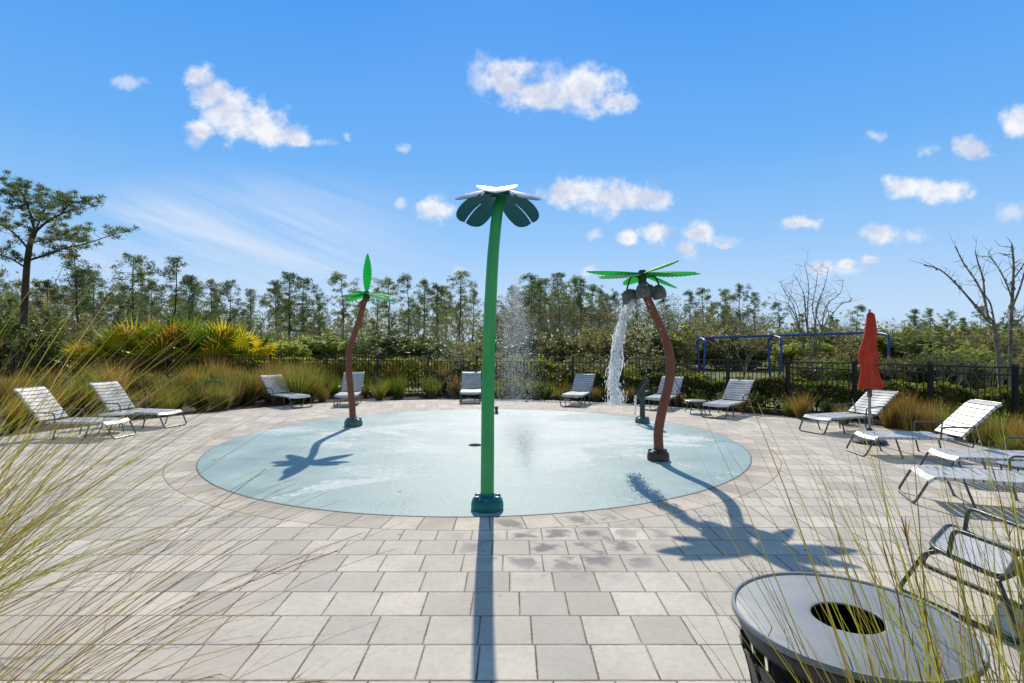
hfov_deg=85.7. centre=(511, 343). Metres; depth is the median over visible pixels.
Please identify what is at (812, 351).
bare tree
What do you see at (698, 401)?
side table
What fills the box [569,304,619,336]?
bare tree
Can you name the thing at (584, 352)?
bush
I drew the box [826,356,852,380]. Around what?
bush
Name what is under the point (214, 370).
grass clump
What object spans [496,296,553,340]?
bare tree
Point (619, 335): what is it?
falling water
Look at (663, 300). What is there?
pine tree
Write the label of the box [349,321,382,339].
bare tree
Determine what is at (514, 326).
bare tree
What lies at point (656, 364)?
bush
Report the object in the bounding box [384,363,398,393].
grass clump
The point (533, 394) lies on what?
grass clump
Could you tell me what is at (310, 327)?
bare tree
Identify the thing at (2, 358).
bush
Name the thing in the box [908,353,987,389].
bush
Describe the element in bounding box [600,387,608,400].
grass clump
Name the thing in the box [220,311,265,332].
bare tree
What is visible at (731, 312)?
bare tree
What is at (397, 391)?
grass clump
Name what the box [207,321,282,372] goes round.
fan palm
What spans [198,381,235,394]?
grass clump
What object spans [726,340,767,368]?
bush
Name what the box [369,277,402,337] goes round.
pine tree
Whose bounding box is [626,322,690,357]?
bush
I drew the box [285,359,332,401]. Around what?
grass clump
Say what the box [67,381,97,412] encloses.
grass clump
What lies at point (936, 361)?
bush
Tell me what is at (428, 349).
bush
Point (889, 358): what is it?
bush
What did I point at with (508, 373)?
grass clump
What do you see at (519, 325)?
spray mist
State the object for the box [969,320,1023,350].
bush
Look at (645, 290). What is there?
palm tree water feature
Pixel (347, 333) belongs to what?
bare tree
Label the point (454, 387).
grass clump
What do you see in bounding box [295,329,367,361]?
bush
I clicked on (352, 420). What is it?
palm tree water feature
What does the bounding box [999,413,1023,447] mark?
grass clump
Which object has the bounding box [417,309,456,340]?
bare tree
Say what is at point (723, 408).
grass clump
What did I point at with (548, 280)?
pine tree
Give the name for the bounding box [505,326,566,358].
bush
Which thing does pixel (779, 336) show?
swing set
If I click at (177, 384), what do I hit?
grass clump
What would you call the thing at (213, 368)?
grass clump
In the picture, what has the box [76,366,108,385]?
grass clump
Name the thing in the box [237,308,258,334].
pine tree
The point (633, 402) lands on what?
grass clump
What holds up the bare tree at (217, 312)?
on the ground
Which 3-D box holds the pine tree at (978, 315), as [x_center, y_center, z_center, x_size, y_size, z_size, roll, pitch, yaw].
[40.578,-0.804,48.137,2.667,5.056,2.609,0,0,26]
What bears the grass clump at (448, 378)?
on the ground
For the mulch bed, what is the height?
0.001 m
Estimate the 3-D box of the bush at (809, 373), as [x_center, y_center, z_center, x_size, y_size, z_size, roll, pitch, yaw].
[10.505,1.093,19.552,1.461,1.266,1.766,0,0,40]
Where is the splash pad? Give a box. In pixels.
[196,409,751,516]
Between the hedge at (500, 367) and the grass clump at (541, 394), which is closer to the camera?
the grass clump at (541, 394)
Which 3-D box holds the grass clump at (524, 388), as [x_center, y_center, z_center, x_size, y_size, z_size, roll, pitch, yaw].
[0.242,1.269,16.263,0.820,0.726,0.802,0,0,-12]
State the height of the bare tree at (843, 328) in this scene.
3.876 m
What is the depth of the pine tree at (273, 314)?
58.90 m
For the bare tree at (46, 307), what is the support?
on the ground
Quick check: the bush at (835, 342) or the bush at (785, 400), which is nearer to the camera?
the bush at (785, 400)
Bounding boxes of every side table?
[98,412,133,432]
[684,399,705,413]
[994,460,1023,484]
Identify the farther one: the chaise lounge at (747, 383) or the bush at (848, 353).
the bush at (848, 353)
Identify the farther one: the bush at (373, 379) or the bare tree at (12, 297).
the bare tree at (12, 297)
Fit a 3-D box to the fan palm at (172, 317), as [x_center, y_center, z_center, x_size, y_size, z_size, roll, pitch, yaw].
[-12.538,0.114,21.491,3.464,3.167,3.476,0,0,-8]
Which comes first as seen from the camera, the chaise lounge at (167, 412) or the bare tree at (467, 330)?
the chaise lounge at (167, 412)
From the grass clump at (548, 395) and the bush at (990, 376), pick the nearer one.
the bush at (990, 376)
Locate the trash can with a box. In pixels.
[731,572,989,682]
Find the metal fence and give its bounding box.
[0,354,1023,430]
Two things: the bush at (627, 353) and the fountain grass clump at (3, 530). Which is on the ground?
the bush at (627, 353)
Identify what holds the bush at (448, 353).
on the ground
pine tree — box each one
[0,169,140,377]
[0,268,9,301]
[0,268,13,294]
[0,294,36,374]
[0,299,9,312]
[9,278,33,317]
[29,277,45,316]
[31,279,62,319]
[33,287,67,317]
[40,252,102,328]
[48,309,65,372]
[53,269,96,329]
[58,272,97,328]
[69,269,117,329]
[87,251,168,329]
[91,291,112,326]
[92,293,129,323]
[103,292,124,329]
[105,282,138,322]
[130,271,158,329]
[131,279,172,327]
[147,255,205,318]
[157,297,184,324]
[166,274,202,316]
[175,274,201,325]
[176,279,233,326]
[205,287,221,320]
[210,279,253,327]
[234,288,258,333]
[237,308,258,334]
[257,279,291,335]
[257,284,298,336]
[259,271,314,337]
[278,276,325,336]
[306,292,337,339]
[308,305,323,333]
[320,271,360,339]
[333,309,353,338]
[344,300,369,339]
[353,287,392,337]
[364,318,382,336]
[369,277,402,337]
[384,316,400,337]
[391,272,426,340]
[397,308,413,336]
[409,278,441,333]
[413,305,423,331]
[417,282,452,339]
[418,295,454,330]
[428,284,453,341]
[440,269,477,339]
[445,304,463,349]
[462,286,481,342]
[496,285,530,338]
[498,288,544,335]
[515,272,559,338]
[518,276,554,325]
[521,280,554,334]
[524,278,573,333]
[526,286,584,336]
[543,272,579,338]
[552,274,583,336]
[564,276,605,337]
[577,284,601,331]
[584,285,610,326]
[598,294,620,329]
[601,288,624,325]
[620,298,630,322]
[629,299,642,331]
[658,298,675,328]
[677,289,703,329]
[690,287,717,332]
[701,301,717,334]
[710,289,734,333]
[718,283,758,330]
[740,292,770,333]
[767,301,789,329]
[790,312,811,333]
[818,315,837,331]
[844,304,866,330]
[900,316,923,332]
[901,308,923,331]
[919,307,935,334]
[937,310,964,330]
[937,317,949,328]
[959,317,969,327]
[962,305,990,332]
[1000,309,1021,329]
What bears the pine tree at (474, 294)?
on the ground
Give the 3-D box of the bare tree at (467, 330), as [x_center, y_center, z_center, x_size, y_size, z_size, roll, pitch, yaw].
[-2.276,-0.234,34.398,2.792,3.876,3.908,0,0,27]
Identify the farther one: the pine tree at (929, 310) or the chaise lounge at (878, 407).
the pine tree at (929, 310)
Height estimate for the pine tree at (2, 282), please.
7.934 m
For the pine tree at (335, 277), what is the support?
on the ground
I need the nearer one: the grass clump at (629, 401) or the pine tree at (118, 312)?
the grass clump at (629, 401)
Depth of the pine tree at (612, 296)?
40.05 m
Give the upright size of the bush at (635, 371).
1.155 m
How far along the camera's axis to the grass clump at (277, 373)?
15.20 m
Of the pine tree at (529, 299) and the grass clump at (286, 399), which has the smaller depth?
the grass clump at (286, 399)
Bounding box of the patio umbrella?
[852,309,887,445]
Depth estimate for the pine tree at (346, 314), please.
73.25 m
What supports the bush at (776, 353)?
on the ground
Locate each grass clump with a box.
[0,221,323,623]
[0,359,398,682]
[0,371,32,402]
[0,380,16,407]
[1,391,56,425]
[1,394,53,413]
[1,398,25,432]
[2,368,36,387]
[5,375,43,403]
[30,365,67,391]
[32,375,88,406]
[34,381,78,414]
[59,376,103,414]
[62,364,101,385]
[64,369,92,385]
[66,383,105,411]
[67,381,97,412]
[76,359,131,379]
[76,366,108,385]
[82,368,124,380]
[83,355,145,402]
[106,367,137,392]
[117,367,158,398]
[121,387,144,409]
[126,387,166,415]
[141,374,189,400]
[145,387,190,415]
[146,369,162,394]
[148,385,181,408]
[159,383,190,408]
[162,369,193,393]
[172,361,217,382]
[176,364,207,401]
[180,376,224,410]
[188,369,229,386]
[192,372,223,392]
[196,381,232,411]
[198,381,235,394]
[200,356,234,374]
[201,363,230,377]
[204,380,231,400]
[208,383,238,410]
[215,363,239,376]
[218,368,266,385]
[219,368,263,403]
[223,364,274,402]
[224,377,250,406]
[226,372,261,404]
[235,611,418,682]
[237,365,276,398]
[253,367,282,401]
[253,367,298,403]
[256,362,295,398]
[257,357,301,374]
[259,361,280,374]
[267,360,312,380]
[267,367,301,401]
[274,363,324,403]
[276,359,322,377]
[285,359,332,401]
[312,385,332,401]
[317,369,340,393]
[324,371,346,386]
[325,377,344,395]
[354,376,368,394]
[358,359,384,392]
[361,385,369,397]
[363,377,391,400]
[381,376,393,395]
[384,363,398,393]
[385,372,410,397]
[386,377,406,398]
[420,375,444,397]
[425,363,448,393]
[432,360,457,394]
[439,368,458,394]
[444,374,463,397]
[457,382,468,397]
[495,378,509,398]
[497,368,514,381]
[500,378,521,398]
[507,376,531,398]
[512,368,538,384]
[525,378,544,399]
[533,384,548,399]
[542,379,556,398]
[552,386,563,399]
[556,386,566,400]
[590,385,600,401]
[592,390,603,401]
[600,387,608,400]
[621,384,636,396]
[621,391,634,403]
[625,390,639,403]
[661,364,1023,682]
[673,394,684,405]
[688,394,704,408]
[717,394,734,410]
[731,392,752,412]
[776,395,794,415]
[786,389,817,418]
[817,471,1023,682]
[830,402,855,424]
[876,400,905,428]
[885,390,919,428]
[891,393,932,431]
[916,395,950,433]
[927,400,981,439]
[953,407,992,442]
[972,417,1006,446]
[975,408,1023,444]
[982,422,1023,454]
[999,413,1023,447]
[1004,414,1023,449]
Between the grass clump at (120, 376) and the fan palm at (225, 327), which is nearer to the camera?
the grass clump at (120, 376)
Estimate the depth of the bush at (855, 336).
34.37 m
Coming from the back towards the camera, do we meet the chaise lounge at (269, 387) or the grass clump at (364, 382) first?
the grass clump at (364, 382)
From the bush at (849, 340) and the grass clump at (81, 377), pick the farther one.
the bush at (849, 340)
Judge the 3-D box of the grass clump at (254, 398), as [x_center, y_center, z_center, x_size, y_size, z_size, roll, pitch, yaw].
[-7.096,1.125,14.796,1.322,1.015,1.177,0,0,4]
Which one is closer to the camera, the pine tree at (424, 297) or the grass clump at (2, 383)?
the grass clump at (2, 383)
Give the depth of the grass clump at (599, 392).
15.21 m
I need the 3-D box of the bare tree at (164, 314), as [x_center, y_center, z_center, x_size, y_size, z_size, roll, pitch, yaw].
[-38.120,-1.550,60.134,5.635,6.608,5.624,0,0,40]
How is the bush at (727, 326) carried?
on the ground
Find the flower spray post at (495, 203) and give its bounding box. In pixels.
[455,185,540,513]
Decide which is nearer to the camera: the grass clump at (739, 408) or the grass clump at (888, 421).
the grass clump at (888, 421)
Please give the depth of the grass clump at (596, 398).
15.16 m
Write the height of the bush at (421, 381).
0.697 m
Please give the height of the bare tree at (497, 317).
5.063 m
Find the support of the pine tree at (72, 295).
on the ground
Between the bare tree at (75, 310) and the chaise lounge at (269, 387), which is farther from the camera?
the bare tree at (75, 310)
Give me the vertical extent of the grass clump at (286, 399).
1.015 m
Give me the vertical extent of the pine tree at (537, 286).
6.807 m
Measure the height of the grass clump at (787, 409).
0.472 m
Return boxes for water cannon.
[634,377,649,423]
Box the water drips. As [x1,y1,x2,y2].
[628,300,670,368]
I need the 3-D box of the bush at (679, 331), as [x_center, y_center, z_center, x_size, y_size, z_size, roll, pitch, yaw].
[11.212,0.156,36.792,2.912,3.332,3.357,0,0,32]
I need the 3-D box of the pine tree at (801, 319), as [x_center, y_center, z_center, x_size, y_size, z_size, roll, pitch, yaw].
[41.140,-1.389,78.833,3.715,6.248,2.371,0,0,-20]
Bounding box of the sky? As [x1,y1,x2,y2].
[0,0,1023,343]
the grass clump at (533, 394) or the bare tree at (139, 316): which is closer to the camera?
the grass clump at (533, 394)
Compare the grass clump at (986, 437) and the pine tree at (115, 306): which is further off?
the pine tree at (115, 306)
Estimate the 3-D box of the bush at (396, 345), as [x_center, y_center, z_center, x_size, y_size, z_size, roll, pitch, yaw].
[-5.244,0.527,23.123,3.292,2.511,2.856,0,0,13]
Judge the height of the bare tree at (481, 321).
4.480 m
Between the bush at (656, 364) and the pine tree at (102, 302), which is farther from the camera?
the pine tree at (102, 302)
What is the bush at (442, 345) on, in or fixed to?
on the ground
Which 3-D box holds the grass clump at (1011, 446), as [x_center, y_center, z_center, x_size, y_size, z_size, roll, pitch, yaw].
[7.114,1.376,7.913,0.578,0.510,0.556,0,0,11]
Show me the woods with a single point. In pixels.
(356, 301)
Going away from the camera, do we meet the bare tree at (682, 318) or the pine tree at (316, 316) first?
the bare tree at (682, 318)
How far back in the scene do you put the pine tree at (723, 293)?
49.80 m
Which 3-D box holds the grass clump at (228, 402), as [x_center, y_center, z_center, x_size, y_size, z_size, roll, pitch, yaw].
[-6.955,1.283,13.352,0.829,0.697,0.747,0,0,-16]
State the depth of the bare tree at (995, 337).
12.64 m
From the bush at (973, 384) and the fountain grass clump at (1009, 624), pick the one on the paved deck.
the fountain grass clump at (1009, 624)
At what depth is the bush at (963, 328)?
26.79 m
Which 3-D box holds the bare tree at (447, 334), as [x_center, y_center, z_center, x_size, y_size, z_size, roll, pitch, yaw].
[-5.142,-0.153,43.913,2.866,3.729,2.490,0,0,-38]
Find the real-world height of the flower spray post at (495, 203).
3.101 m
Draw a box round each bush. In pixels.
[0,300,71,372]
[0,304,40,368]
[0,322,77,377]
[0,342,8,370]
[30,377,52,393]
[36,372,71,389]
[41,312,104,365]
[41,325,97,370]
[49,325,110,358]
[126,375,160,392]
[158,374,189,393]
[197,373,235,394]
[263,331,317,359]
[264,332,331,359]
[269,331,298,340]
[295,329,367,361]
[336,341,386,369]
[342,326,421,368]
[357,332,391,347]
[368,373,384,391]
[382,336,433,375]
[397,333,457,359]
[405,329,457,355]
[418,375,438,395]
[422,348,461,362]
[445,386,452,395]
[446,355,475,382]
[447,338,482,352]
[450,349,481,367]
[455,337,482,359]
[472,331,517,353]
[481,353,527,360]
[495,340,519,359]
[499,376,518,396]
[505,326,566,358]
[505,351,550,377]
[528,330,594,363]
[529,334,586,363]
[533,379,544,395]
[541,355,575,383]
[549,353,627,388]
[563,335,621,365]
[563,358,588,369]
[577,326,662,362]
[578,330,603,341]
[582,321,625,342]
[601,359,644,372]
[607,361,640,374]
[609,331,665,360]
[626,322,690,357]
[629,356,665,375]
[635,357,665,375]
[636,355,680,375]
[642,359,689,373]
[645,386,657,403]
[650,338,696,368]
[660,332,702,370]
[667,321,699,337]
[674,320,731,368]
[694,389,709,401]
[702,339,731,369]
[703,321,754,347]
[713,329,770,369]
[723,332,778,368]
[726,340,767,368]
[749,324,793,359]
[749,391,765,411]
[751,334,784,367]
[762,337,836,368]
[770,340,816,373]
[779,395,793,411]
[783,325,843,353]
[784,356,833,381]
[795,351,844,380]
[804,342,841,359]
[814,357,859,384]
[818,398,835,412]
[819,326,851,341]
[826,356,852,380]
[828,328,882,349]
[828,343,878,362]
[831,338,857,355]
[836,358,856,382]
[838,337,859,356]
[851,358,901,380]
[856,326,928,360]
[862,408,879,422]
[877,326,932,336]
[879,344,911,363]
[881,359,900,380]
[884,323,981,360]
[885,352,967,383]
[887,355,922,362]
[899,350,983,387]
[907,324,987,383]
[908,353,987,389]
[919,339,1001,363]
[940,325,1023,389]
[941,324,984,340]
[941,356,1006,390]
[943,352,1007,380]
[948,323,1008,339]
[955,331,1004,348]
[964,323,1023,360]
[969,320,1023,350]
[972,354,1007,387]
[989,354,1023,387]
[990,360,1014,385]
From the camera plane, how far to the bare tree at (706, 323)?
35.99 m
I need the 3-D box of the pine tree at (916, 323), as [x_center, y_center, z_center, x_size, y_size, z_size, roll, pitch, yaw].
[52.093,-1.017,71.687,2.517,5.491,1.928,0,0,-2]
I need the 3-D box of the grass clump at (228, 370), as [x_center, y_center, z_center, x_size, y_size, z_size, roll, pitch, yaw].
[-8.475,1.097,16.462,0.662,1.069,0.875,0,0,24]
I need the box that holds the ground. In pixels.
[0,344,1022,433]
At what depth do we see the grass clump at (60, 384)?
13.46 m
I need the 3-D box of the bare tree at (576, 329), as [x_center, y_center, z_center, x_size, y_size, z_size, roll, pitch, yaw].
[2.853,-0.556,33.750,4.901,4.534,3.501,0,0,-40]
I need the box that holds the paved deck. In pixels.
[0,399,1023,682]
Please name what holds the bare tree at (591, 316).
on the ground
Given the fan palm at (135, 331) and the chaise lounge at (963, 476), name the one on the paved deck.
the chaise lounge at (963, 476)
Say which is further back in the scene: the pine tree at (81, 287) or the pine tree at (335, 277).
the pine tree at (81, 287)
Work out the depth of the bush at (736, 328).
37.66 m
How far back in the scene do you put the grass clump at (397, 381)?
16.50 m
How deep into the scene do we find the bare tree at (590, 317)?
39.55 m
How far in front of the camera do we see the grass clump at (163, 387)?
12.95 m
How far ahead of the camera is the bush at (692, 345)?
31.52 m
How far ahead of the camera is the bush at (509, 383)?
16.23 m
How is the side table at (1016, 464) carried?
on the paved deck
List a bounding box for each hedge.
[237,354,561,392]
[567,368,1022,422]
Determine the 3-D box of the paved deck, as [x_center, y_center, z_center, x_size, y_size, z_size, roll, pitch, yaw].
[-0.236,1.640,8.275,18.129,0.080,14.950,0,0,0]
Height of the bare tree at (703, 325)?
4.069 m
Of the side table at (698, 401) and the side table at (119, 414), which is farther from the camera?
the side table at (698, 401)
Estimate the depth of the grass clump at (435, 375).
17.75 m
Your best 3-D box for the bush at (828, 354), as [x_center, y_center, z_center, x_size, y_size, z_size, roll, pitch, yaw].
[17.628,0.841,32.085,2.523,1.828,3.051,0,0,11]
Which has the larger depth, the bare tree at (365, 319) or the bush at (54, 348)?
the bare tree at (365, 319)
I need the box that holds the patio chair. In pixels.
[900,508,1023,643]
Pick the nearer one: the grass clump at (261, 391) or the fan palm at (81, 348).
the grass clump at (261, 391)
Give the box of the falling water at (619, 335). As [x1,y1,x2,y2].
[602,299,634,406]
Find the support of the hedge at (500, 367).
on the ground
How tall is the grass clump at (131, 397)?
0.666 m
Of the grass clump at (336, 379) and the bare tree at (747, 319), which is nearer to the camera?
the grass clump at (336, 379)
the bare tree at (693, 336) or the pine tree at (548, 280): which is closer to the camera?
the bare tree at (693, 336)
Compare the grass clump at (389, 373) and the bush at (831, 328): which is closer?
the grass clump at (389, 373)
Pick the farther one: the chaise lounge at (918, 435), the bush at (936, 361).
the bush at (936, 361)
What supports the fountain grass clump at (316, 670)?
on the mulch bed
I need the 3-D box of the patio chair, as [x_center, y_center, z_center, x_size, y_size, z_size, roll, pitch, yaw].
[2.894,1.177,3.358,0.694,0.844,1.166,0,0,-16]
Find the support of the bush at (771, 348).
on the ground
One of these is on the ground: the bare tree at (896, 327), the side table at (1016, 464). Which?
the bare tree at (896, 327)
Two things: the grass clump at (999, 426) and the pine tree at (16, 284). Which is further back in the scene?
the pine tree at (16, 284)
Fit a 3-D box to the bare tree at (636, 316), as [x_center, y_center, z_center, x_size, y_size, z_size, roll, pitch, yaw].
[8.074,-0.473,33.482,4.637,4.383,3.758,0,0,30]
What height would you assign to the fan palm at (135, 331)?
2.863 m
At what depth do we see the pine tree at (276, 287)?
47.81 m
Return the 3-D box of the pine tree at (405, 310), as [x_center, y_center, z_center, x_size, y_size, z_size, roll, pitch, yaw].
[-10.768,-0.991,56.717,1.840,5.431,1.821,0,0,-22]
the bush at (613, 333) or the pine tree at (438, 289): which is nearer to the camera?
the bush at (613, 333)
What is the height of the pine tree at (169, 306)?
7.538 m
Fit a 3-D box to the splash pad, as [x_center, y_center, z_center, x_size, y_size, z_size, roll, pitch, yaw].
[-0.506,1.596,9.200,8.260,0.001,8.260,0,0,0]
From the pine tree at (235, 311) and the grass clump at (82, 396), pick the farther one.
the pine tree at (235, 311)
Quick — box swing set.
[696,331,890,375]
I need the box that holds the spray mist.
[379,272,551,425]
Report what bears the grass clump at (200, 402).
on the mulch bed
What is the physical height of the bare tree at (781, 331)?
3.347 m
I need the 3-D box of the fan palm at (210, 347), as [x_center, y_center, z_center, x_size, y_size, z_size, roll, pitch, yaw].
[-11.671,0.324,20.413,3.576,2.747,4.067,0,0,11]
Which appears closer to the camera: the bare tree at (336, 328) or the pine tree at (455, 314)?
the bare tree at (336, 328)
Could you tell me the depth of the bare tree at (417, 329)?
33.89 m
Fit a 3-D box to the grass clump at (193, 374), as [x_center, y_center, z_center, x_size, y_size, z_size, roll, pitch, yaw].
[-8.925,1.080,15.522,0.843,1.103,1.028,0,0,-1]
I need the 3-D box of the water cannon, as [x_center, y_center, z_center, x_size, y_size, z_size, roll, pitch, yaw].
[2.624,1.144,11.095,0.322,0.904,0.288,0,0,0]
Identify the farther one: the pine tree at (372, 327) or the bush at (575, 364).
the pine tree at (372, 327)
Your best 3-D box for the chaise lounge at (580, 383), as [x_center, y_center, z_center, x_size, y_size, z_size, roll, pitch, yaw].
[1.772,1.231,14.677,0.621,0.747,1.852,0,0,20]
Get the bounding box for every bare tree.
[0,278,69,319]
[0,284,29,314]
[0,288,20,319]
[2,282,92,324]
[15,293,78,369]
[17,295,68,323]
[32,297,110,327]
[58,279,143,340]
[64,310,102,349]
[67,304,130,333]
[74,310,111,336]
[89,307,166,328]
[91,282,171,329]
[111,306,164,330]
[138,305,181,326]
[148,291,217,323]
[165,296,219,324]
[201,297,239,322]
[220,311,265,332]
[225,316,265,339]
[259,322,292,338]
[260,316,293,339]
[263,311,324,338]
[293,319,327,340]
[303,315,356,343]
[306,318,341,339]
[319,316,365,338]
[336,322,370,340]
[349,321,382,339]
[362,310,401,335]
[371,313,417,339]
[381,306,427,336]
[394,303,447,338]
[402,316,437,339]
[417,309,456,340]
[421,294,483,347]
[427,317,458,341]
[433,320,466,343]
[451,314,480,343]
[454,311,496,348]
[459,302,515,338]
[469,310,519,337]
[472,289,553,342]
[481,297,555,338]
[495,305,545,343]
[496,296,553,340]
[500,305,545,340]
[506,297,568,340]
[518,307,570,335]
[526,313,565,337]
[528,288,606,340]
[532,299,592,340]
[553,307,609,339]
[561,292,615,336]
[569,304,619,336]
[571,299,630,333]
[587,308,619,330]
[595,301,665,336]
[603,300,676,338]
[610,300,682,332]
[611,312,662,344]
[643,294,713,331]
[648,296,707,334]
[674,309,721,373]
[680,307,737,365]
[680,318,718,335]
[704,298,760,346]
[718,315,747,334]
[722,309,762,330]
[728,318,774,375]
[733,304,783,368]
[734,310,782,332]
[752,319,786,333]
[756,316,803,345]
[768,247,858,365]
[783,314,839,357]
[825,310,864,345]
[832,321,895,361]
[840,318,885,339]
[878,320,922,336]
[911,236,1023,386]
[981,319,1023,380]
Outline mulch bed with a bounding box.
[0,392,981,437]
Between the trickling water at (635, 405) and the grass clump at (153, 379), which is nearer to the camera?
the trickling water at (635, 405)
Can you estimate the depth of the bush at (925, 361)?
17.21 m
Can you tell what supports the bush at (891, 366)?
on the ground
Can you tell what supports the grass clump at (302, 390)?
on the mulch bed
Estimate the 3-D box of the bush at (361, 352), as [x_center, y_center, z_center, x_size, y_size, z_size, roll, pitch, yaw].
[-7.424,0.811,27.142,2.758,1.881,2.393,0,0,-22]
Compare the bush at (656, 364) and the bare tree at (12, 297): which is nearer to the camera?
the bush at (656, 364)
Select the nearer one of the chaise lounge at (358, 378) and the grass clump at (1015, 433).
the grass clump at (1015, 433)
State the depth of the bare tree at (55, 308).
34.06 m
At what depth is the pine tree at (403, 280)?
47.83 m
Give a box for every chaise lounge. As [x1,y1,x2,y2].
[13,386,135,439]
[89,381,186,427]
[260,374,312,408]
[334,372,363,407]
[460,371,481,403]
[560,373,594,406]
[645,376,683,410]
[701,379,753,418]
[799,390,898,434]
[846,399,1002,458]
[897,455,1023,508]
[919,437,1023,477]
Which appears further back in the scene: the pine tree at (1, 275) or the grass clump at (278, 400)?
the pine tree at (1, 275)
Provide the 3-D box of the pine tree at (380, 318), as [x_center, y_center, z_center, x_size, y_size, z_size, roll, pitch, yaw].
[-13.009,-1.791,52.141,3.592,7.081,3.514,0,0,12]
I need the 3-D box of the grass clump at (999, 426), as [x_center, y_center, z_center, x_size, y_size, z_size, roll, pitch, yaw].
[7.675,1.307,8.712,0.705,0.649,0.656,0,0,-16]
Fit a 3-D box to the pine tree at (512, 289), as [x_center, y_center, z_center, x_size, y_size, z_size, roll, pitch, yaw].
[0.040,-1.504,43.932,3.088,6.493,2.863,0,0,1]
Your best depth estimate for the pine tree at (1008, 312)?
49.86 m
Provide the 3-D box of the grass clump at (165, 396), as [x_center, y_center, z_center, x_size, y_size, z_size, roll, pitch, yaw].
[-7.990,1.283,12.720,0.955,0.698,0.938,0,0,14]
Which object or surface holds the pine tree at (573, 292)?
on the ground
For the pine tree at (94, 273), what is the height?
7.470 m
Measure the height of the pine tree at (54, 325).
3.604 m
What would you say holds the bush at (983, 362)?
on the ground
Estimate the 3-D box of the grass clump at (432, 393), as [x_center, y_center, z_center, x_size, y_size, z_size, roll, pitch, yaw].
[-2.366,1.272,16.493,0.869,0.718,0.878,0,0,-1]
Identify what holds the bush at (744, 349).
on the ground
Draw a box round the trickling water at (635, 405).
[633,395,636,416]
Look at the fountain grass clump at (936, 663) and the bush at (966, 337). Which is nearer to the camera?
the fountain grass clump at (936, 663)
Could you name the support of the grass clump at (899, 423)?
on the mulch bed
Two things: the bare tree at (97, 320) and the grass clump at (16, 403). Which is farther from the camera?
the bare tree at (97, 320)
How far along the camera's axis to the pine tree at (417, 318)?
77.86 m
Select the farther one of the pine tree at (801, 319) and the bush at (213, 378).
the pine tree at (801, 319)
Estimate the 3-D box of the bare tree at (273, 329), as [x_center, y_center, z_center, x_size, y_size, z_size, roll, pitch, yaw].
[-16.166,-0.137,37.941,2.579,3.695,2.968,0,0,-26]
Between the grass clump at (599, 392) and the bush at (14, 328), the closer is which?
the grass clump at (599, 392)
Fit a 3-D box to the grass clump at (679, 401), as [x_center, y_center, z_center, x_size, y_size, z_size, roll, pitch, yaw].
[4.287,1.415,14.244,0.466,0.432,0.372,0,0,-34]
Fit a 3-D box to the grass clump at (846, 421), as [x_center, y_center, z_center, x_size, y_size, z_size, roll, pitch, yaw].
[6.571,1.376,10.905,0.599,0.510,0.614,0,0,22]
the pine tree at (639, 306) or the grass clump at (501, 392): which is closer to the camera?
the grass clump at (501, 392)
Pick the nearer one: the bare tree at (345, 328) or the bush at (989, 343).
the bush at (989, 343)
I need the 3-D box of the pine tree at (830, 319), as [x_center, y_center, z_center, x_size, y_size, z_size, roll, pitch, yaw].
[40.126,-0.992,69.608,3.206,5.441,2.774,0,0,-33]
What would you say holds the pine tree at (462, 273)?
on the ground
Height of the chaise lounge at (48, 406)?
0.849 m
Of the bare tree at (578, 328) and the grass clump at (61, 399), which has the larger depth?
the bare tree at (578, 328)
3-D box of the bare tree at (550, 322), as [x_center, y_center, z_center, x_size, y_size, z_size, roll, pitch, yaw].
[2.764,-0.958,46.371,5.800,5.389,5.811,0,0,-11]
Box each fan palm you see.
[53,337,114,380]
[67,314,169,379]
[74,322,152,379]
[111,316,195,386]
[150,307,226,383]
[152,318,241,378]
[188,316,256,373]
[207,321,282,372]
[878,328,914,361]
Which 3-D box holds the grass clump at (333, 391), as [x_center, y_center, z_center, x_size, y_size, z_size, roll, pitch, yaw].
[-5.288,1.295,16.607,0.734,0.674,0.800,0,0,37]
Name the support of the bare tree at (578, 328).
on the ground
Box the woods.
[2,265,1023,344]
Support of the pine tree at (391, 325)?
on the ground
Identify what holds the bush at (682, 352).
on the ground
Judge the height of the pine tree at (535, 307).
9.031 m
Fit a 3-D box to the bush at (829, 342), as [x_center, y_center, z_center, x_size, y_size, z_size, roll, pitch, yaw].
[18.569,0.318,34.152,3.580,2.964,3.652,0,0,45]
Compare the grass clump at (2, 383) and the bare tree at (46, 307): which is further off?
the bare tree at (46, 307)
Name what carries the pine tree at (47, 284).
on the ground
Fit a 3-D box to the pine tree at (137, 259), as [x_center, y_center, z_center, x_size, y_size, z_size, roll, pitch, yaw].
[-27.465,-2.414,40.338,5.001,8.360,5.112,0,0,-11]
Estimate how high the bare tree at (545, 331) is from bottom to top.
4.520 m
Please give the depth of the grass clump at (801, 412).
11.64 m
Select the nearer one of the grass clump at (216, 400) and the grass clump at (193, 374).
the grass clump at (216, 400)
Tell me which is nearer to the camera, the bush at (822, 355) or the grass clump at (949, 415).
the grass clump at (949, 415)
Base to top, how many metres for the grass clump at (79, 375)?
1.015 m
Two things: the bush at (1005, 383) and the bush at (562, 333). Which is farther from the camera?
the bush at (562, 333)
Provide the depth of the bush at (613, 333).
26.77 m
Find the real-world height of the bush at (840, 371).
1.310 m
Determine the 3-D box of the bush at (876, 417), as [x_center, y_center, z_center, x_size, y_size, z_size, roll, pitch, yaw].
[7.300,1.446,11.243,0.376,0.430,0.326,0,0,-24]

